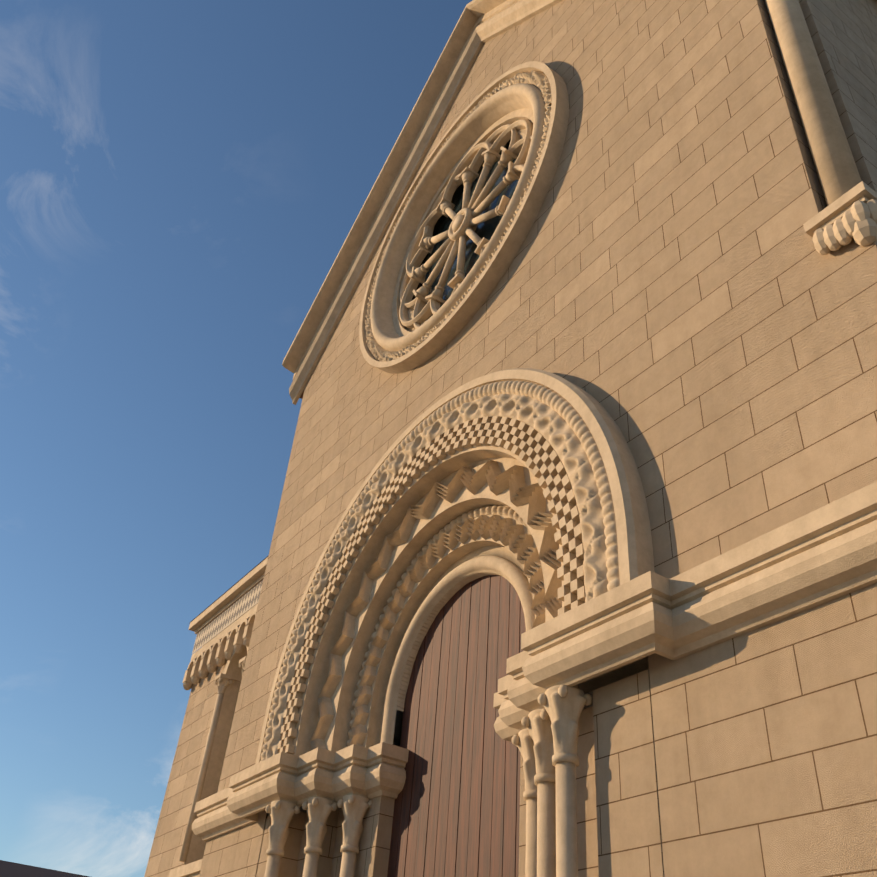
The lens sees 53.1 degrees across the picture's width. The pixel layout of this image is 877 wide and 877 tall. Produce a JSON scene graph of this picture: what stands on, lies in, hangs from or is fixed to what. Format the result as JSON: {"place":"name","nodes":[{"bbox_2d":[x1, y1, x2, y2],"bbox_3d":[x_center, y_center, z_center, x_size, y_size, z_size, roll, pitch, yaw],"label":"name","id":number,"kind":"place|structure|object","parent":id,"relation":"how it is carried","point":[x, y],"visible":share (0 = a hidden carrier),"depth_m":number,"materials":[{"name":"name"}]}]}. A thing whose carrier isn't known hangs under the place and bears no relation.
{"place":"outdoors","nodes":[
{"label":"outdoors","id":0,"kind":"place"},
{"bbox_2d":[144,605,254,876],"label":"aisle wall","id":1,"kind":"structure","parent":0,"point":[166,849],"depth_m":11.84,"materials":[{"name":"beige stone"}]},
{"bbox_2d":[179,693,223,861],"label":"aisle shafts","id":2,"kind":"object","parent":1,"relation":"attached to","point":[200,782],"visible":0.46,"depth_m":11.16,"materials":[{"name":"beige stone"}]},
{"bbox_2d":[168,557,267,876],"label":"side wall trim","id":3,"kind":"structure","parent":1,"relation":"attached to","point":[230,643],"depth_m":11.96,"materials":[{"name":"beige stone"}]},
{"bbox_2d":[192,580,262,653],"bbox_3d":[-2.787,2.372,12.334,0.001,0.350,3.400,26,-41,-25],"label":"frieze","id":4,"kind":"object","parent":1,"relation":"attached to","point":[241,606],"visible":0.6,"depth_m":12.61,"materials":[{"name":"beige stone"}]},
{"bbox_2d":[191,555,268,621],"bbox_3d":[3.604,4.561,16.290,15.750,1.500,3.550,26,-41,-25],"label":"roof edge","id":5,"kind":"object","parent":1,"relation":"on","point":[231,587],"depth_m":12.66,"materials":[{"name":"beige stone"}]},
{"bbox_2d":[0,0,471,876],"label":"sky","id":6,"kind":"structure","parent":0,"point":[182,182],"materials":[{"name":"blue"}]},
{"bbox_3d":[-5.943,14.372,19.547,13.000,3.000,8.500,26,-41,-25],"label":"house","id":7,"kind":"object","parent":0,"visible":0},
{"bbox_2d":[0,860,88,876],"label":"house roof","id":8,"kind":"structure","parent":7,"relation":"on","point":[10,869],"depth_m":19.61,"materials":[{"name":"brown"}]},
{"label":"ground","id":9,"kind":"structure","parent":0,"visible":0},
{"bbox_2d":[256,669,662,876],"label":"jambs","id":10,"kind":"object","parent":9,"relation":"on","point":[618,830],"visible":0.5,"depth_m":4.83,"materials":[{"name":"beige stone"}]},
{"bbox_2d":[264,753,578,876],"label":"column shafts","id":11,"kind":"object","parent":10,"relation":"attached to","point":[551,827],"visible":1,"depth_m":4.98,"materials":[{"name":"beige stone"}]},
{"bbox_2d":[265,685,591,849],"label":"capitals","id":12,"kind":"object","parent":10,"relation":"attached to","point":[545,735],"visible":0.94,"depth_m":5.52,"materials":[{"name":"beige stone"}]},
{"bbox_2d":[255,0,876,876],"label":"nave sides","id":13,"kind":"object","parent":9,"relation":"on","point":[843,34],"visible":0.08,"depth_m":6.17,"materials":[{"name":"beige stone"}]},
{"bbox_2d":[387,575,525,876],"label":"door","id":14,"kind":"structure","parent":13,"relation":"attached to","point":[456,812],"depth_m":6.80,"materials":[{"name":"brown wood"}]},
{"bbox_2d":[192,481,876,851],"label":"imposts","id":15,"kind":"object","parent":13,"relation":"on","point":[826,553],"visible":0.71,"depth_m":4.64,"materials":[{"name":"beige stone"}]},
{"bbox_2d":[277,374,654,755],"bbox_3d":[0.111,1.031,7.585,0.760,2.880,5.000,26,-41,-25],"label":"archivolt","id":16,"kind":"object","parent":15,"relation":"on","point":[474,459],"visible":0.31,"depth_m":7.91,"materials":[{"name":"beige stone"}]},
{"bbox_2d":[278,416,584,753],"bbox_3d":[-0.202,1.056,7.308,0.060,2.440,4.140,26,-41,-25],"label":"checkered arch band","id":17,"kind":"object","parent":16,"relation":"attached to","point":[532,448],"visible":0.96,"depth_m":7.18,"materials":[{"name":"beige stone"}]},
{"bbox_2d":[310,460,561,749],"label":"zigzag arch moldings","id":18,"kind":"structure","parent":16,"relation":"attached to","point":[515,538],"depth_m":7.63,"materials":[{"name":"beige stone"}]},
{"bbox_2d":[260,380,619,761],"bbox_3d":[-0.072,0.985,7.464,0.446,2.760,4.780,26,-41,-25],"label":"carved arch band","id":19,"kind":"object","parent":16,"relation":"attached to","point":[554,419],"visible":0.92,"depth_m":7.02,"materials":[{"name":"beige stone"}]},
{"bbox_2d":[255,368,637,763],"bbox_3d":[-0.215,0.871,7.422,0.035,2.870,5.000,26,-41,-25],"label":"hood mold","id":20,"kind":"object","parent":16,"relation":"attached to","point":[578,400],"visible":0.85,"depth_m":6.14},
{"bbox_2d":[379,546,534,746],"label":"inner arch molding","id":21,"kind":"structure","parent":16,"relation":"attached to","point":[503,561],"depth_m":7.62,"materials":[{"name":"beige stone"}]},
{"bbox_2d":[199,0,876,876],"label":"facade wall","id":22,"kind":"structure","parent":13,"relation":"attached to","point":[683,302],"depth_m":5.65,"materials":[{"name":"beige stone"}]},
{"bbox_2d":[282,0,562,404],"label":"raking cornice","id":23,"kind":"structure","parent":22,"relation":"attached to","point":[480,23],"depth_m":12.45,"materials":[{"name":"beige stone"}]},
{"bbox_2d":[392,108,533,336],"bbox_3d":[0.297,-2.436,10.093,0.190,2.920,2.920,26,-41,-25],"label":"rose window tracery","id":24,"kind":"object","parent":22,"relation":"attached to","point":[502,131],"visible":0.62,"depth_m":10.54,"materials":[{"name":"beige stone"}]},
{"bbox_2d":[414,151,516,298],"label":"rose window spokes","id":25,"kind":"object","parent":24,"relation":"attached to","point":[467,218],"visible":0.94,"depth_m":10.00,"materials":[{"name":"beige stone"}]},
{"bbox_2d":[406,121,532,331],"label":"rose plates","id":26,"kind":"object","parent":24,"relation":"attached to","point":[521,133],"visible":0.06,"depth_m":10.31,"materials":[{"name":"beige stone"}]},
{"bbox_2d":[359,61,568,373],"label":"rose rings","id":27,"kind":"object","parent":22,"relation":"attached to","point":[449,328],"visible":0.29,"depth_m":8.63,"materials":[{"name":"beige stone"}]},
{"bbox_2d":[370,83,545,350],"bbox_3d":[0.275,-2.446,10.082,0.485,3.340,3.340,26,-41,-25],"label":"rose window frame","id":28,"kind":"object","parent":27,"relation":"attached to","point":[484,116],"visible":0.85,"depth_m":10.57,"materials":[{"name":"beige stone"}]},
{"bbox_2d":[365,70,551,361],"bbox_3d":[0.117,-2.522,10.001,0.080,3.660,3.660,26,-41,-25],"label":"rose foliage","id":29,"kind":"object","parent":27,"relation":"attached to","point":[539,80],"visible":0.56,"depth_m":9.57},
{"bbox_2d":[412,139,518,318],"bbox_3d":[0.424,-2.375,10.158,0.001,2.920,2.920,26,-41,-25],"label":"window glass","id":30,"kind":"object","parent":22,"relation":"in","point":[486,229],"visible":0.02,"depth_m":10.24,"materials":[{"name":"glass"}]},
{"bbox_2d":[803,181,876,254],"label":"corbel","id":31,"kind":"object","parent":13,"relation":"attached to","point":[844,219],"visible":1,"depth_m":4.79,"materials":[{"name":"beige stone"}]},
{"bbox_2d":[765,0,860,205],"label":"corner column","id":32,"kind":"structure","parent":31,"relation":"on","point":[835,166],"depth_m":5.60,"materials":[{"name":"beige stone"}]}
]}

